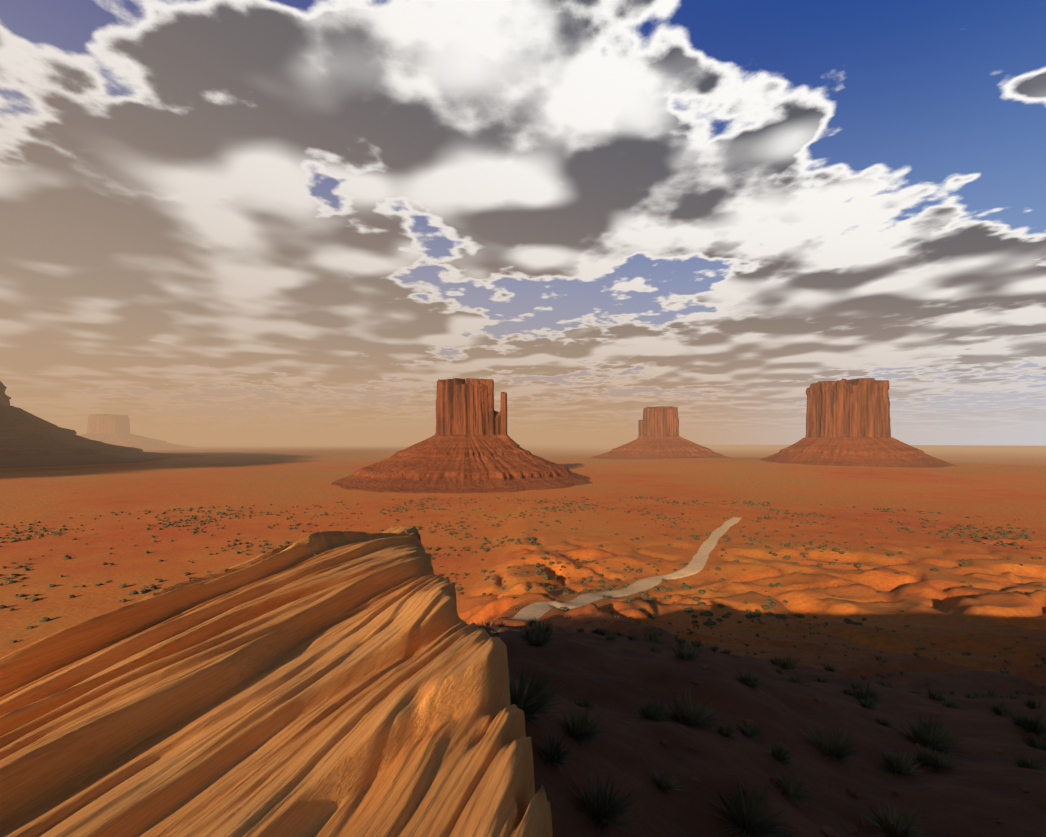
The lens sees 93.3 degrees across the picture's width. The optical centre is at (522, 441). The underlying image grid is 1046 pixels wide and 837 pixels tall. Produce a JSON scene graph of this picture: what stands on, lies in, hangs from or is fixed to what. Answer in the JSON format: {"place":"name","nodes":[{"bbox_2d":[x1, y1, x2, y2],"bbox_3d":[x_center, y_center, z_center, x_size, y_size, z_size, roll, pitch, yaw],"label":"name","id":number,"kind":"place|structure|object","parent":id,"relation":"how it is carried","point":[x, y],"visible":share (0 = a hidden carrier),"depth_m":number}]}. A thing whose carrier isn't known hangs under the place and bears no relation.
{"place":"outdoors","nodes":[
{"label":"outdoors","id":0,"kind":"place"},
{"bbox_2d":[0,444,1045,836],"bbox_3d":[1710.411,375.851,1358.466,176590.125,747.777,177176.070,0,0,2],"label":"ground","id":1,"kind":"structure","parent":0,"point":[998,606],"depth_m":342.50},
{"bbox_2d":[0,381,208,467],"bbox_3d":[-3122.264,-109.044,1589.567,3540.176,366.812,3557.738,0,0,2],"label":"mesa","id":2,"kind":"structure","parent":1,"relation":"on","point":[27,439],"depth_m":1828.17},
{"bbox_2d":[79,414,197,448],"bbox_3d":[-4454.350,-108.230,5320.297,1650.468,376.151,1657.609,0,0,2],"label":"butte","id":3,"kind":"object","parent":1,"relation":"on","point":[113,429],"visible":0.81,"depth_m":5202.10},
{"bbox_2d":[0,523,552,836],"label":"sandstone outcrop","id":4,"kind":"object","parent":1,"relation":"on","point":[337,684],"visible":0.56,"depth_m":4.09},
{"bbox_2d":[331,378,591,493],"bbox_3d":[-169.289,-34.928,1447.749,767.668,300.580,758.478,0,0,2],"label":"mitten","id":5,"kind":"object","parent":1,"relation":"on","point":[464,449],"visible":0.98,"depth_m":1282.30},
{"bbox_2d":[494,410,499,436],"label":"rock pillar","id":6,"kind":"structure","parent":5,"relation":"attached to","point":[497,424],"depth_m":1416.97},
{"bbox_2d":[499,392,519,445],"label":"rock spire","id":7,"kind":"structure","parent":5,"relation":"attached to","point":[504,436],"depth_m":1408.21},
{"bbox_2d":[0,496,1045,643],"bbox_3d":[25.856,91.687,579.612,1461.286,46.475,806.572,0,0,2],"label":"valley shrubs","id":8,"kind":"object","parent":1,"relation":"on","point":[756,613],"visible":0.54,"depth_m":515.77},
{"bbox_2d":[590,406,730,458],"bbox_3d":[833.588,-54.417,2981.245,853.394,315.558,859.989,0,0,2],"label":"mitten","id":9,"kind":"object","parent":1,"relation":"on","point":[661,438],"visible":0.96,"depth_m":2844.06},
{"bbox_2d":[637,420,643,438],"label":"rock pillar","id":10,"kind":"structure","parent":9,"relation":"attached to","point":[640,428],"depth_m":2990.30},
{"bbox_2d":[467,604,1045,836],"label":"slope shrubs","id":11,"kind":"object","parent":1,"relation":"on","point":[536,698],"visible":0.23,"depth_m":16.83},
{"bbox_2d":[760,378,956,467],"bbox_3d":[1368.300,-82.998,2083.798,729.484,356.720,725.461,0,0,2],"label":"butte","id":12,"kind":"object","parent":1,"relation":"on","point":[847,422],"visible":1,"depth_m":1963.74},
{"bbox_2d":[0,0,1045,445],"label":"sky","id":13,"kind":"structure","parent":0,"point":[222,221]},
{"bbox_2d":[511,517,741,620],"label":"dirt road","id":14,"kind":"structure","parent":0,"point":[696,564],"depth_m":341.38}
]}

